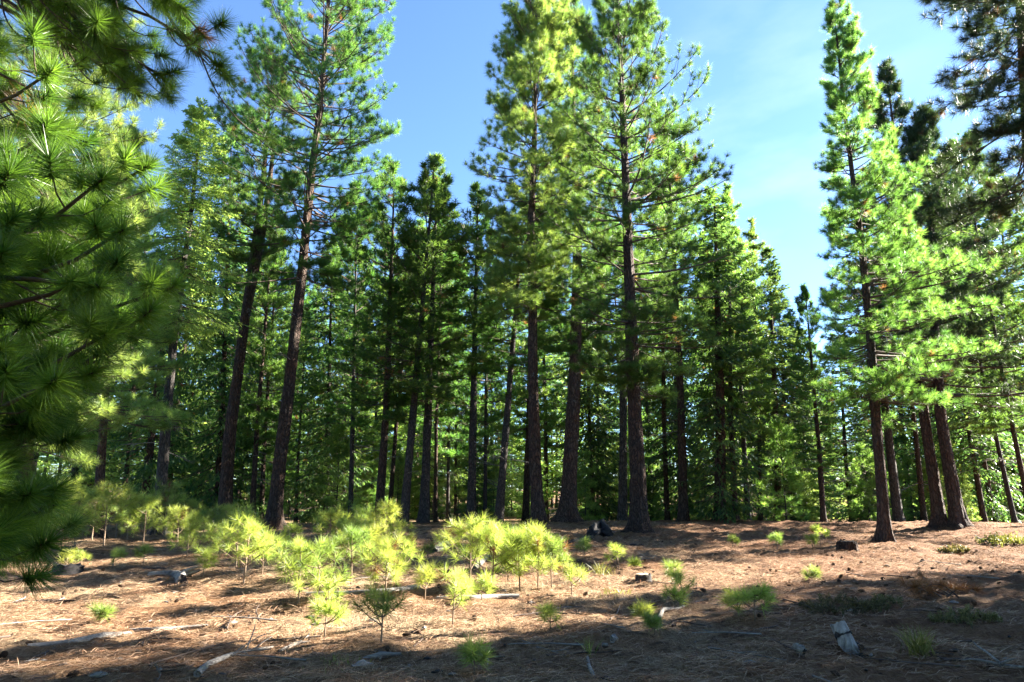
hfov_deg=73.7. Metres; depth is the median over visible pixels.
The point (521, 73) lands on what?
pine tree
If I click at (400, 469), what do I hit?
young pine
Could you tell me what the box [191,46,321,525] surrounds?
pine tree
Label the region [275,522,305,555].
pine sapling
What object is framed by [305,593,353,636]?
pine sapling
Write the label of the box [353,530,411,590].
pine sapling
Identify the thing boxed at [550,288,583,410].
pine tree
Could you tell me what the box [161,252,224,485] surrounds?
pine tree
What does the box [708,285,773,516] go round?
pine tree
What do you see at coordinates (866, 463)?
young pine tree
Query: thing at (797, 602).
fallen twig
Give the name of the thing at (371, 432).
pine tree
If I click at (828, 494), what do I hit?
young fir
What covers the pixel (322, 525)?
pine sapling
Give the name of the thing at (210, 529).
pine sapling
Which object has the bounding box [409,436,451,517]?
young fir
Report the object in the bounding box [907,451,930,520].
young fir
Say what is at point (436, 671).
bark chip
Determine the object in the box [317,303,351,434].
pine tree
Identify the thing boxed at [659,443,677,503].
young pine
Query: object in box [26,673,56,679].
fallen twig
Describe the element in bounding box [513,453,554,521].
young pine
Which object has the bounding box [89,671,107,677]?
bark chip
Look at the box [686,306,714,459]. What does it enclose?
pine tree
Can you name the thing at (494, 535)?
pine sapling
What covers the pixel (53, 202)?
fir tree
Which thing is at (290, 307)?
fir tree
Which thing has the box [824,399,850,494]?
pine tree
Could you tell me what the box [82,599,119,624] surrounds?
pine sapling
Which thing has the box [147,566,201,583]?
fallen log
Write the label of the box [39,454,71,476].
fir tree
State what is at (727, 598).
pine sapling
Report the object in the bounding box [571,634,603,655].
grass tuft
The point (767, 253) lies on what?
fir tree
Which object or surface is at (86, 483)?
young fir
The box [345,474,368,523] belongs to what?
young fir
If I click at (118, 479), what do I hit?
fir tree
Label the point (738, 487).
young fir
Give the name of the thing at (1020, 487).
fir tree
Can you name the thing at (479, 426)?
fir tree
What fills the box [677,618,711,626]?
fallen twig
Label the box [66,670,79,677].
pine cone
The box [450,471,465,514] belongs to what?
young pine
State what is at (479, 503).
young fir
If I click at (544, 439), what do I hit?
pine tree
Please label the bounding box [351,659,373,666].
wood chunk
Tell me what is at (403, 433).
pine tree
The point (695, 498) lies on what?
young pine
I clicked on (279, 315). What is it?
fir tree
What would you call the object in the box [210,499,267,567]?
pine sapling
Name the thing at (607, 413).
fir tree
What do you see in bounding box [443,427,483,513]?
young fir
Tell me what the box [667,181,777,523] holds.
fir tree
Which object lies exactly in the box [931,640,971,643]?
fallen twig
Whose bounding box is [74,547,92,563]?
pine sapling
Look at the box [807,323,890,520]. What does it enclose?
fir tree
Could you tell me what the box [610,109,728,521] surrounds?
pine tree
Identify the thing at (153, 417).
pine tree
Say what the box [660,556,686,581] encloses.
pine sapling
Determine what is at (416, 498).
young pine
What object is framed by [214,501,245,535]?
pine sapling
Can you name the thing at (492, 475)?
young pine
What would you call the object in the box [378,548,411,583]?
pine sapling
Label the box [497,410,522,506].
fir tree
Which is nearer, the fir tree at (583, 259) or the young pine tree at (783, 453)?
the young pine tree at (783, 453)
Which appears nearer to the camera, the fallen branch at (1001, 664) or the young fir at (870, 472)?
the fallen branch at (1001, 664)
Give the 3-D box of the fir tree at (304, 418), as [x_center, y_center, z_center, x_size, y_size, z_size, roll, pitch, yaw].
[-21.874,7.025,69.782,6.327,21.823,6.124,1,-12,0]
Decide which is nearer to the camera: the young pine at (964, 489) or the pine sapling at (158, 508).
the pine sapling at (158, 508)
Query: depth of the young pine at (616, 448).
45.08 m
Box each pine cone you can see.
[0,651,7,658]
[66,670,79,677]
[402,632,410,637]
[830,670,839,676]
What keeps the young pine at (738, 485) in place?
on the ground
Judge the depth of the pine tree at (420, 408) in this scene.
40.74 m
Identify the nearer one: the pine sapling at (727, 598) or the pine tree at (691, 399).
the pine sapling at (727, 598)
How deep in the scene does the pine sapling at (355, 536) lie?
11.66 m
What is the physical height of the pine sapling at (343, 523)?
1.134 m
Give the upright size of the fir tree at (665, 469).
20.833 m
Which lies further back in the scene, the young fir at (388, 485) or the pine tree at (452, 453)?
the young fir at (388, 485)
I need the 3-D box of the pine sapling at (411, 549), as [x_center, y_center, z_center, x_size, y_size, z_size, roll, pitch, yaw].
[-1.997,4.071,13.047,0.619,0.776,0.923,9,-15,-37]
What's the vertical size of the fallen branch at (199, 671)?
0.254 m
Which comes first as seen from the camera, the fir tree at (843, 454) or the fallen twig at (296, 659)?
the fallen twig at (296, 659)
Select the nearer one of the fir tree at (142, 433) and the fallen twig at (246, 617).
the fallen twig at (246, 617)
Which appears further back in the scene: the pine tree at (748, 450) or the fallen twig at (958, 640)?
the pine tree at (748, 450)
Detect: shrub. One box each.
[798,592,880,616]
[855,592,903,613]
[927,603,1002,628]
[936,543,969,553]
[976,531,1023,546]
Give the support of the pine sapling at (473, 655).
on the ground
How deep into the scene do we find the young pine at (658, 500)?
41.59 m
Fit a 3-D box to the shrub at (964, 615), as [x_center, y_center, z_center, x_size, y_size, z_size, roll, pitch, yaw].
[5.404,3.278,8.123,0.775,0.224,0.636,0,-12,0]
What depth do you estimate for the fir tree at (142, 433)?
94.83 m
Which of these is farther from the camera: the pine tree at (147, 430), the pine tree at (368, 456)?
the pine tree at (368, 456)
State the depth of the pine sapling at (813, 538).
18.73 m
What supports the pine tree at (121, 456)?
on the ground
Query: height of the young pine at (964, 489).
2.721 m
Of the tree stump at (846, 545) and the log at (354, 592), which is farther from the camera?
the tree stump at (846, 545)
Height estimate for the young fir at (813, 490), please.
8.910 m
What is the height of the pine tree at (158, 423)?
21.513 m
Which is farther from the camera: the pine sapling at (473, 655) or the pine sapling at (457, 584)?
the pine sapling at (457, 584)
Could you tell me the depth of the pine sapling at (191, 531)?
15.19 m
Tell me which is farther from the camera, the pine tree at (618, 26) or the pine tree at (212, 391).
the pine tree at (212, 391)
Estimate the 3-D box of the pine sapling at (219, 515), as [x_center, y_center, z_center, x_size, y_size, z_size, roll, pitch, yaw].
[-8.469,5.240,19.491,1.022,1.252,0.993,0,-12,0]
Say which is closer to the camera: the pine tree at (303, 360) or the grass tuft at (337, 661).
the grass tuft at (337, 661)
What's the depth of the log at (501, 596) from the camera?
10.46 m
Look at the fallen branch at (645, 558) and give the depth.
16.12 m
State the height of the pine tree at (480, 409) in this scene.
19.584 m
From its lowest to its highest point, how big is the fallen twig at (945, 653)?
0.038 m
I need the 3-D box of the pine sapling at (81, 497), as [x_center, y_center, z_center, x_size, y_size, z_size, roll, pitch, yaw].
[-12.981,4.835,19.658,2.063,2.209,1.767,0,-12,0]
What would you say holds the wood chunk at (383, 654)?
on the ground
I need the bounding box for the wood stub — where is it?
[830,620,865,654]
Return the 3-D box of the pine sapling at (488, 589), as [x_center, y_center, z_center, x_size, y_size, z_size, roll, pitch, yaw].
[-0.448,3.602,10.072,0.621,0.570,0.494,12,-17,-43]
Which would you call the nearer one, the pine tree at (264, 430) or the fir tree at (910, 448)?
the pine tree at (264, 430)
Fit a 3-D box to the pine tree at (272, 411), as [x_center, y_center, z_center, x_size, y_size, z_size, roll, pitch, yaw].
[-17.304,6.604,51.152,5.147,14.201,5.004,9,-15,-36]
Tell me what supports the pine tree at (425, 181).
on the ground
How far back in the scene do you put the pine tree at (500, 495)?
33.59 m
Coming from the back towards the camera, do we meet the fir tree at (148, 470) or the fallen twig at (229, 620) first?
the fir tree at (148, 470)
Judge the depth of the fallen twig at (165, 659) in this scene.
6.34 m
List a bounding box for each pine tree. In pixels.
[0,0,167,560]
[0,0,283,606]
[39,452,59,471]
[43,116,197,538]
[54,183,148,506]
[87,372,146,473]
[99,225,178,520]
[110,343,189,494]
[116,96,248,534]
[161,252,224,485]
[186,294,260,480]
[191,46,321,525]
[209,274,247,409]
[210,0,404,529]
[220,207,298,521]
[236,229,306,520]
[244,343,311,481]
[251,283,283,444]
[275,306,325,522]
[282,281,326,499]
[301,214,385,508]
[301,284,328,496]
[305,176,396,517]
[317,279,392,491]
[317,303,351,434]
[323,158,447,523]
[336,231,406,512]
[355,152,486,524]
[368,273,409,501]
[377,174,488,522]
[377,226,430,523]
[379,218,460,511]
[395,217,479,521]
[405,250,492,521]
[406,254,468,518]
[422,257,489,520]
[435,180,521,521]
[453,216,527,520]
[453,311,520,500]
[462,0,609,526]
[464,199,561,522]
[477,403,523,469]
[487,164,565,522]
[488,203,586,519]
[504,270,568,406]
[512,381,526,504]
[518,0,632,522]
[543,0,749,532]
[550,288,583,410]
[582,100,679,520]
[582,218,652,444]
[606,260,690,505]
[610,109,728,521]
[635,177,719,432]
[641,283,704,468]
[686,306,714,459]
[688,232,771,478]
[692,224,785,519]
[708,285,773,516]
[724,217,793,519]
[753,293,828,520]
[782,281,871,521]
[802,0,1004,542]
[806,343,851,506]
[807,363,840,511]
[817,56,1008,528]
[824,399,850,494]
[835,177,919,521]
[843,102,1023,528]
[846,401,883,455]
[875,232,944,520]
[912,0,1023,233]
[926,127,1023,494]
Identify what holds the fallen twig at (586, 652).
on the ground
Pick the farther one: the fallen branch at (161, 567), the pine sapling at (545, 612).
the fallen branch at (161, 567)
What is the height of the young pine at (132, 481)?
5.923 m
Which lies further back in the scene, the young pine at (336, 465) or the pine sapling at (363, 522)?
the young pine at (336, 465)
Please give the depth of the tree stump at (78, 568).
13.73 m
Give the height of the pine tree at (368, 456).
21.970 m
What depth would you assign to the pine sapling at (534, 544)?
11.35 m
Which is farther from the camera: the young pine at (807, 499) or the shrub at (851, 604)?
the young pine at (807, 499)
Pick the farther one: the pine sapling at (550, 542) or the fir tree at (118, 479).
the fir tree at (118, 479)
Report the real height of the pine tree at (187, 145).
18.716 m
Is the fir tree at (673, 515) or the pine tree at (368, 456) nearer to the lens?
the fir tree at (673, 515)
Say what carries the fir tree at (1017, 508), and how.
on the ground
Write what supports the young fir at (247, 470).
on the ground
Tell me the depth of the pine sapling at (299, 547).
9.77 m
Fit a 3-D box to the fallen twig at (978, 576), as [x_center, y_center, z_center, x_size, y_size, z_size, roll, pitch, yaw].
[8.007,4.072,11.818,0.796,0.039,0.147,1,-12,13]
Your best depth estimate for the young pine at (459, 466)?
45.24 m
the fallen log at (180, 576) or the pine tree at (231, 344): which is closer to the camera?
the fallen log at (180, 576)
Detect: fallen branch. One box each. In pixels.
[142,567,186,568]
[193,624,272,677]
[278,641,308,651]
[586,656,595,678]
[630,552,654,560]
[657,593,703,617]
[962,641,1023,668]
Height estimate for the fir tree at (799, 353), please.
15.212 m
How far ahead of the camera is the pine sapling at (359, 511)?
18.25 m
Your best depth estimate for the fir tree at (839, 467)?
103.80 m
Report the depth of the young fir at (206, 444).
70.88 m
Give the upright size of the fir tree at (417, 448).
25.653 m
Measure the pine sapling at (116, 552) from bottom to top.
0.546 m
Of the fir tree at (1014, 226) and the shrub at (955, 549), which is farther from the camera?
the fir tree at (1014, 226)
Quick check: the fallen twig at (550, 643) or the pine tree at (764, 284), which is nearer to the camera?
the fallen twig at (550, 643)
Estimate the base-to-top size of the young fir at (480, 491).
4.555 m
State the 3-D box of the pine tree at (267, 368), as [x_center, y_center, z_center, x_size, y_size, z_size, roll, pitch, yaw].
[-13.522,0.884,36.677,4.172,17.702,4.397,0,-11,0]
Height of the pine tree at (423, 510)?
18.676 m
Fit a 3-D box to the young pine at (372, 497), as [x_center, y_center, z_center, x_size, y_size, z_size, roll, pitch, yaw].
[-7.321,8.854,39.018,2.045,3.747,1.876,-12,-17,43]
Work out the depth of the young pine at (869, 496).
35.62 m
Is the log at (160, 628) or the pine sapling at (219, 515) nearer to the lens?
the log at (160, 628)
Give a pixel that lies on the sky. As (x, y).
(764, 92)
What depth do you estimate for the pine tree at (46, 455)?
84.09 m
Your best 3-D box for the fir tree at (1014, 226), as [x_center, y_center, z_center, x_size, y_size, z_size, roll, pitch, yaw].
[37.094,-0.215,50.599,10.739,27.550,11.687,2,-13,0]
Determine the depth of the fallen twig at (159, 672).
5.65 m
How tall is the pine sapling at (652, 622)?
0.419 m
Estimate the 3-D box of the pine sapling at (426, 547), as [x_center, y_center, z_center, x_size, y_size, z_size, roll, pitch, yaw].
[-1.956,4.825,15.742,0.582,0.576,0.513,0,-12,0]
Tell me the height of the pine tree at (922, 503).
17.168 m
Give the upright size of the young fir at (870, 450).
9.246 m
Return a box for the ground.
[0,490,1023,681]
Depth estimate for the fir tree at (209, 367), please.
60.30 m
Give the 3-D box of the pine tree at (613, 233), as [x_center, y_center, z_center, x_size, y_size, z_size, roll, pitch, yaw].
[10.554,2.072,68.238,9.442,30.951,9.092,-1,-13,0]
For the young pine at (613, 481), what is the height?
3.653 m
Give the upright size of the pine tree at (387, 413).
19.786 m
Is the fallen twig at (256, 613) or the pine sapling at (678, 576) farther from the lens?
the pine sapling at (678, 576)
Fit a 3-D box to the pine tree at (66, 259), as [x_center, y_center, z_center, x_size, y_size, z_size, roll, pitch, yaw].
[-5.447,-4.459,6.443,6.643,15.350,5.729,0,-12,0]
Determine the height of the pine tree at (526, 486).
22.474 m
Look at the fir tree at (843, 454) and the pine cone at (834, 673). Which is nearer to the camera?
the pine cone at (834, 673)
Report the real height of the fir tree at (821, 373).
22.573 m
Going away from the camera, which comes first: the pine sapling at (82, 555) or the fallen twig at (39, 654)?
the fallen twig at (39, 654)
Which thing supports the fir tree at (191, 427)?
on the ground
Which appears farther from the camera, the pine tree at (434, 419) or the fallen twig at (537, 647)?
the pine tree at (434, 419)
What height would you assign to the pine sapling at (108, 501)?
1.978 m
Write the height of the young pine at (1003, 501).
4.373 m
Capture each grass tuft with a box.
[310,653,371,673]
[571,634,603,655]
[588,561,611,575]
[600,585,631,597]
[890,624,948,658]
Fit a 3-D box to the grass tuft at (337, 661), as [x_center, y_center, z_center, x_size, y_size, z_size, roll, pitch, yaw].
[-1.590,2.939,6.242,0.621,0.131,0.474,3,-13,-15]
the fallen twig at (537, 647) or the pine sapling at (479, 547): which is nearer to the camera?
the fallen twig at (537, 647)
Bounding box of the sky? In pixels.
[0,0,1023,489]
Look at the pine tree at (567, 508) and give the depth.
31.03 m
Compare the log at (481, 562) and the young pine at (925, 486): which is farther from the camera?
the young pine at (925, 486)
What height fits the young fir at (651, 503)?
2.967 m
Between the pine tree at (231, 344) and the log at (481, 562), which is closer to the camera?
the log at (481, 562)
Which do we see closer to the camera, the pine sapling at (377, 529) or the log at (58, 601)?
the log at (58, 601)
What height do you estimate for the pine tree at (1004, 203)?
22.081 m
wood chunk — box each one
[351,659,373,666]
[362,651,401,659]
[433,540,450,551]
[610,634,617,642]
[792,643,806,655]
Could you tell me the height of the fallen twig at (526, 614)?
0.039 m
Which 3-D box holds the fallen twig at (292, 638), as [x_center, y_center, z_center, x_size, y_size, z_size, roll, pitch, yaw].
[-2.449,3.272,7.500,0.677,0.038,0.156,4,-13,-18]
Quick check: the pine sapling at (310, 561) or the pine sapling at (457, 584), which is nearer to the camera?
the pine sapling at (457, 584)
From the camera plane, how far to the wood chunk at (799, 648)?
6.73 m
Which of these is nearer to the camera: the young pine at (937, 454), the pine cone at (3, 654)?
the pine cone at (3, 654)
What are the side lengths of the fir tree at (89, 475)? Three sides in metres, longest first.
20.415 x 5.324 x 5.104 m
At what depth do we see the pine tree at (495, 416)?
34.89 m
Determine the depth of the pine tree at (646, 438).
50.50 m
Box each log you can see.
[14,599,73,603]
[27,631,131,646]
[129,624,207,633]
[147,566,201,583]
[305,584,420,596]
[436,594,519,598]
[471,554,488,569]
[567,535,594,542]
[618,544,643,545]
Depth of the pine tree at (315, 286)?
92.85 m
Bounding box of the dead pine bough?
[894,567,986,599]
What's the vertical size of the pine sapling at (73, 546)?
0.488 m
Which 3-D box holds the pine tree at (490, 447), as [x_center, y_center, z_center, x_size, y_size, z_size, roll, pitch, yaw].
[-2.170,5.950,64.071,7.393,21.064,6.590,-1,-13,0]
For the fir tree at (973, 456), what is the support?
on the ground
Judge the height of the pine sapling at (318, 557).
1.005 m
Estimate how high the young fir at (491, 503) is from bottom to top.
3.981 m
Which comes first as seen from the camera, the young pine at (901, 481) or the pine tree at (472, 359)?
the pine tree at (472, 359)
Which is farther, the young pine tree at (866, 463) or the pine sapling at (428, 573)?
the young pine tree at (866, 463)
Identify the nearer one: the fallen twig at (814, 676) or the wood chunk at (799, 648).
the fallen twig at (814, 676)
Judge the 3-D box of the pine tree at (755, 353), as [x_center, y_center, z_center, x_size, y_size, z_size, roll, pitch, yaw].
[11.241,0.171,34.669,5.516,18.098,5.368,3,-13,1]
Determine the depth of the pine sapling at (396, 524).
17.04 m
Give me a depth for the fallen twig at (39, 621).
8.49 m
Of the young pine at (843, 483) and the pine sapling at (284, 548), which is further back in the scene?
the young pine at (843, 483)
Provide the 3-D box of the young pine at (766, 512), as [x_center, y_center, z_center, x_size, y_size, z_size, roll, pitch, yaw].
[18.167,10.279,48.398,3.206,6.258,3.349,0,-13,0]
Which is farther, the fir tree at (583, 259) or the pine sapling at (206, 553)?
the fir tree at (583, 259)
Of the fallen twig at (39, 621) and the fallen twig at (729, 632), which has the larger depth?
the fallen twig at (39, 621)
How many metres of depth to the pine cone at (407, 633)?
7.62 m
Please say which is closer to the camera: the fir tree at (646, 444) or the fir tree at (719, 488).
the fir tree at (719, 488)
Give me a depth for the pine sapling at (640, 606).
9.15 m
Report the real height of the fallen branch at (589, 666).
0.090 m
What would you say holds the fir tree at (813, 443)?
on the ground
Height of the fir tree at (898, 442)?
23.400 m
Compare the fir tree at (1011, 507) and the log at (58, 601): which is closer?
the log at (58, 601)
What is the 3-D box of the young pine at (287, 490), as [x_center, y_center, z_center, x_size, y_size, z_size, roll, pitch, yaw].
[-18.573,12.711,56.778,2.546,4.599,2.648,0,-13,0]
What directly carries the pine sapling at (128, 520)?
on the ground
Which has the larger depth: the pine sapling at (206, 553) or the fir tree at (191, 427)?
the fir tree at (191, 427)
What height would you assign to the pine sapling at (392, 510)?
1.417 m
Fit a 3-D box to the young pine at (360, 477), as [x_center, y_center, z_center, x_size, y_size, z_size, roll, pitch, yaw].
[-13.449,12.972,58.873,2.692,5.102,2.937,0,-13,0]
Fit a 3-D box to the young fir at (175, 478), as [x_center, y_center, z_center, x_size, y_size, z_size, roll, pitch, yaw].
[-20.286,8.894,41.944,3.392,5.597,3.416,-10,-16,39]
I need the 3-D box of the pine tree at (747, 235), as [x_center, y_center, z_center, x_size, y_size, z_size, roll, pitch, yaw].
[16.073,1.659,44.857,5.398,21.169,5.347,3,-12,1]
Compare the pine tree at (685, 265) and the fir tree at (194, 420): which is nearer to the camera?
the pine tree at (685, 265)
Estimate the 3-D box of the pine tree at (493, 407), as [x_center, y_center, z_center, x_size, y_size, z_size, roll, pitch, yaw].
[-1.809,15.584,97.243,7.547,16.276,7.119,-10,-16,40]
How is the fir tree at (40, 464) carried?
on the ground
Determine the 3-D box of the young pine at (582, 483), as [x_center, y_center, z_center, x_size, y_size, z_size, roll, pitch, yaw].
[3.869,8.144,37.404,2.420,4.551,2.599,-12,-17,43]
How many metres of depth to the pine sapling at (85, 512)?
23.11 m
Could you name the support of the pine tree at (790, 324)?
on the ground
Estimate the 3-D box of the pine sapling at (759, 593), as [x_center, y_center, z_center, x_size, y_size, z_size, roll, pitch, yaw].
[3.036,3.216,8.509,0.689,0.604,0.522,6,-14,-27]
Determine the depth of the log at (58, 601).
10.43 m
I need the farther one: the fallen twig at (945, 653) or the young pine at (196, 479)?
the young pine at (196, 479)
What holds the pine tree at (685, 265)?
on the ground
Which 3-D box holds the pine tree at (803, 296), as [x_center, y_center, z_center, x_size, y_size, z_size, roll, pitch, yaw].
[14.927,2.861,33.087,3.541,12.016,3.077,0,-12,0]
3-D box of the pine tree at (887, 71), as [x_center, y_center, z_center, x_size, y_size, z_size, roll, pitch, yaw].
[17.590,-2.850,30.363,7.278,22.147,7.033,0,-12,0]
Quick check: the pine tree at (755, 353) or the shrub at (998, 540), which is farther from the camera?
the pine tree at (755, 353)
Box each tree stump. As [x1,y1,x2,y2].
[51,563,84,575]
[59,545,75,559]
[634,572,651,583]
[835,539,859,551]
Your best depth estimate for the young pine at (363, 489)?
71.97 m
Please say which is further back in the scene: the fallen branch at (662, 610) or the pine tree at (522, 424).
the pine tree at (522, 424)
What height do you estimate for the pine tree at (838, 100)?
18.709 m
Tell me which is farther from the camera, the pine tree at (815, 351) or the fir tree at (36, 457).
the pine tree at (815, 351)
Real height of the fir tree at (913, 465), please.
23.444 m
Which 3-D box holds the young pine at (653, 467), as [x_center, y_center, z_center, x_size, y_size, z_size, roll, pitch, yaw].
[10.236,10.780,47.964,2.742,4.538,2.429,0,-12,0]
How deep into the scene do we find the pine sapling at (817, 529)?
19.35 m
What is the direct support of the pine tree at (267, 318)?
on the ground
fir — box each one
[53,460,71,507]
[68,434,115,519]
[167,443,199,518]
[185,459,212,517]
[187,421,215,475]
[202,456,214,502]
[207,421,270,520]
[245,454,286,510]
[292,430,346,517]
[303,487,317,522]
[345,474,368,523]
[373,462,396,518]
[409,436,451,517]
[430,494,445,521]
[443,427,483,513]
[455,443,496,520]
[476,477,490,516]
[478,463,497,519]
[494,437,523,516]
[505,477,520,512]
[554,474,561,510]
[579,448,617,517]
[646,465,659,520]
[647,485,656,518]
[672,445,711,519]
[707,444,753,520]
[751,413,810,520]
[800,453,845,521]
[805,429,846,518]
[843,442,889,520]
[843,450,891,521]
[843,460,875,521]
[861,434,887,508]
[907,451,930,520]
[926,436,990,521]
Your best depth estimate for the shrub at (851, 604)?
9.19 m
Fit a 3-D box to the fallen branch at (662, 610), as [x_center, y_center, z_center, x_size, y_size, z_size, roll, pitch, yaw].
[2.436,3.712,9.707,0.350,0.185,2.276,-9,-15,36]
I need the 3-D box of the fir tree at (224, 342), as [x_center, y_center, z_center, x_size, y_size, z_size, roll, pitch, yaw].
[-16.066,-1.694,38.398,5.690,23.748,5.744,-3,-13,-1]
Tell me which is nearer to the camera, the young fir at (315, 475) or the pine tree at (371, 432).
the pine tree at (371, 432)
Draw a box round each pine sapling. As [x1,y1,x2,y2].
[48,473,99,543]
[55,547,76,564]
[63,512,100,543]
[64,478,143,545]
[64,487,126,539]
[66,497,98,536]
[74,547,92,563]
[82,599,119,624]
[106,486,140,536]
[108,545,129,568]
[109,505,148,539]
[114,491,150,533]
[114,491,170,544]
[131,541,155,564]
[140,487,181,534]
[144,476,200,537]
[158,504,189,541]
[166,509,211,556]
[167,493,198,529]
[174,497,208,526]
[191,544,222,576]
[194,509,214,535]
[197,505,229,544]
[201,519,233,557]
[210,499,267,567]
[210,513,284,584]
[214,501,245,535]
[251,534,283,573]
[265,537,293,569]
[270,536,334,603]
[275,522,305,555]
[289,537,359,598]
[296,543,323,579]
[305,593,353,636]
[309,510,335,537]
[310,503,351,542]
[311,571,348,602]
[314,532,361,581]
[323,519,380,584]
[330,513,355,550]
[339,513,382,561]
[346,581,411,644]
[347,501,373,529]
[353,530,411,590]
[359,520,408,573]
[362,498,404,537]
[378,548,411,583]
[381,516,416,548]
[392,536,426,568]
[412,559,441,598]
[417,541,436,560]
[430,509,500,580]
[435,562,480,627]
[450,629,500,674]
[457,517,531,585]
[464,529,490,571]
[469,566,499,599]
[480,521,519,570]
[485,522,543,591]
[486,523,532,580]
[509,521,573,589]
[529,529,572,586]
[534,599,565,631]
[554,562,591,594]
[574,534,592,556]
[603,542,628,569]
[625,554,642,567]
[629,598,657,618]
[637,605,666,634]
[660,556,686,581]
[660,582,689,606]
[666,567,697,590]
[716,584,751,617]
[727,534,739,545]
[730,580,781,620]
[769,531,783,548]
[799,563,823,578]
[803,531,818,549]
[809,524,831,545]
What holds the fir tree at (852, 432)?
on the ground
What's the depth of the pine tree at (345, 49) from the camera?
30.26 m
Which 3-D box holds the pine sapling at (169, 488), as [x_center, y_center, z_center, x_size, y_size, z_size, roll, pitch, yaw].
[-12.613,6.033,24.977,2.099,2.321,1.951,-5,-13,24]
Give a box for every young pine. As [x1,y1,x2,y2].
[128,466,141,494]
[181,467,206,519]
[256,463,284,515]
[283,467,301,517]
[300,440,315,501]
[304,421,365,522]
[321,462,346,521]
[345,450,370,507]
[345,463,369,508]
[355,421,398,509]
[365,466,398,518]
[384,450,416,519]
[386,449,421,520]
[432,439,476,520]
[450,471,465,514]
[479,456,514,518]
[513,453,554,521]
[577,450,606,520]
[596,441,629,520]
[607,480,617,516]
[648,464,673,513]
[651,493,663,520]
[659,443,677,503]
[687,447,714,519]
[728,463,755,519]
[749,446,789,520]
[789,469,818,521]
[834,468,861,514]
[860,473,891,520]
[863,446,915,516]
[897,456,929,521]
[913,456,947,517]
[923,440,978,514]
[958,475,980,521]
[983,466,1022,522]
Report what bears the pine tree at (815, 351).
on the ground
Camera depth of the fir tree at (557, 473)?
93.93 m
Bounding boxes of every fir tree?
[6,158,75,484]
[16,96,74,483]
[34,325,51,474]
[35,132,132,507]
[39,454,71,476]
[45,235,147,485]
[94,188,207,522]
[111,199,218,520]
[130,358,164,481]
[155,292,212,459]
[167,123,267,518]
[190,224,273,442]
[218,262,274,510]
[235,249,305,514]
[242,283,310,507]
[273,309,324,514]
[283,231,372,522]
[333,332,382,494]
[387,217,468,516]
[393,285,453,493]
[465,294,523,506]
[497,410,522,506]
[506,291,562,507]
[540,315,565,507]
[541,409,562,507]
[546,259,629,520]
[549,224,629,505]
[553,256,618,492]
[605,292,677,513]
[627,198,704,519]
[642,269,714,519]
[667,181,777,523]
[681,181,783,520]
[735,247,822,520]
[763,307,821,521]
[782,351,839,519]
[788,323,842,462]
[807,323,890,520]
[830,427,848,505]
[846,402,859,469]
[849,235,953,521]
[884,226,992,500]
[894,288,1023,521]
[912,182,1023,521]
[922,168,1023,522]
[927,233,1023,522]
[954,213,1023,521]
[956,167,1023,519]
[977,242,1023,503]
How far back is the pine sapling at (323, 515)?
17.72 m
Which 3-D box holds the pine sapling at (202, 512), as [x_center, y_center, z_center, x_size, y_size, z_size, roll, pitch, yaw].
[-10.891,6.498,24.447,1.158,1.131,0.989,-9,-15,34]
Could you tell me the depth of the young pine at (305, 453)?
95.42 m
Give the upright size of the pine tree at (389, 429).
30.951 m
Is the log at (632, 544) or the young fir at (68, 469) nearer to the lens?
the log at (632, 544)
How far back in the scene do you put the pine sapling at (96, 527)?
19.04 m
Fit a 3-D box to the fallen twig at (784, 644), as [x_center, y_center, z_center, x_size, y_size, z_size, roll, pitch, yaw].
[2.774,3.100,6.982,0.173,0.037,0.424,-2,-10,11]
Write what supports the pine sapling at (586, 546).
on the ground
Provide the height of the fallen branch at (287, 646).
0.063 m
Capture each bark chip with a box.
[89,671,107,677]
[431,669,442,673]
[856,653,867,656]
[948,648,960,652]
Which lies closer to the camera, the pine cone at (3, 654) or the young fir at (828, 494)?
the pine cone at (3, 654)
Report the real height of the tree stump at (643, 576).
0.307 m
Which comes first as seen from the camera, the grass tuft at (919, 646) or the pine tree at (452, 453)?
the grass tuft at (919, 646)
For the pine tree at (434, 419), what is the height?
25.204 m
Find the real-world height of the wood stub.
0.378 m
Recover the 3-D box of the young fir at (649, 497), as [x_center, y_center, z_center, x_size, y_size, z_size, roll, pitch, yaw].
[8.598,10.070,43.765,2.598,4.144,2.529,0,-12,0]
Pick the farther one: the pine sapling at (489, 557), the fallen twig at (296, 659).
the pine sapling at (489, 557)
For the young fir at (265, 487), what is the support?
on the ground
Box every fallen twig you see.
[0,619,71,624]
[15,647,55,662]
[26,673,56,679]
[148,640,242,665]
[152,635,191,639]
[153,664,175,681]
[211,614,277,620]
[222,611,240,629]
[230,651,306,660]
[248,603,261,621]
[256,635,320,642]
[507,640,582,645]
[513,610,541,616]
[536,646,570,659]
[546,648,633,655]
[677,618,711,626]
[692,629,761,634]
[738,625,777,635]
[771,639,795,651]
[783,599,812,609]
[811,675,830,681]
[918,560,960,564]
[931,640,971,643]
[934,656,980,661]
[935,651,999,658]
[956,573,998,578]
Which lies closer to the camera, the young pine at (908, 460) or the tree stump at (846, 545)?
the tree stump at (846, 545)
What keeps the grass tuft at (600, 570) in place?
on the ground
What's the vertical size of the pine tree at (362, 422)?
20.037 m
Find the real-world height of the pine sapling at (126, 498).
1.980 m
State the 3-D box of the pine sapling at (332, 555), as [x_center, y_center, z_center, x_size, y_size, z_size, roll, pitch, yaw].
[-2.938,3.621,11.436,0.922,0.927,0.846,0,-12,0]

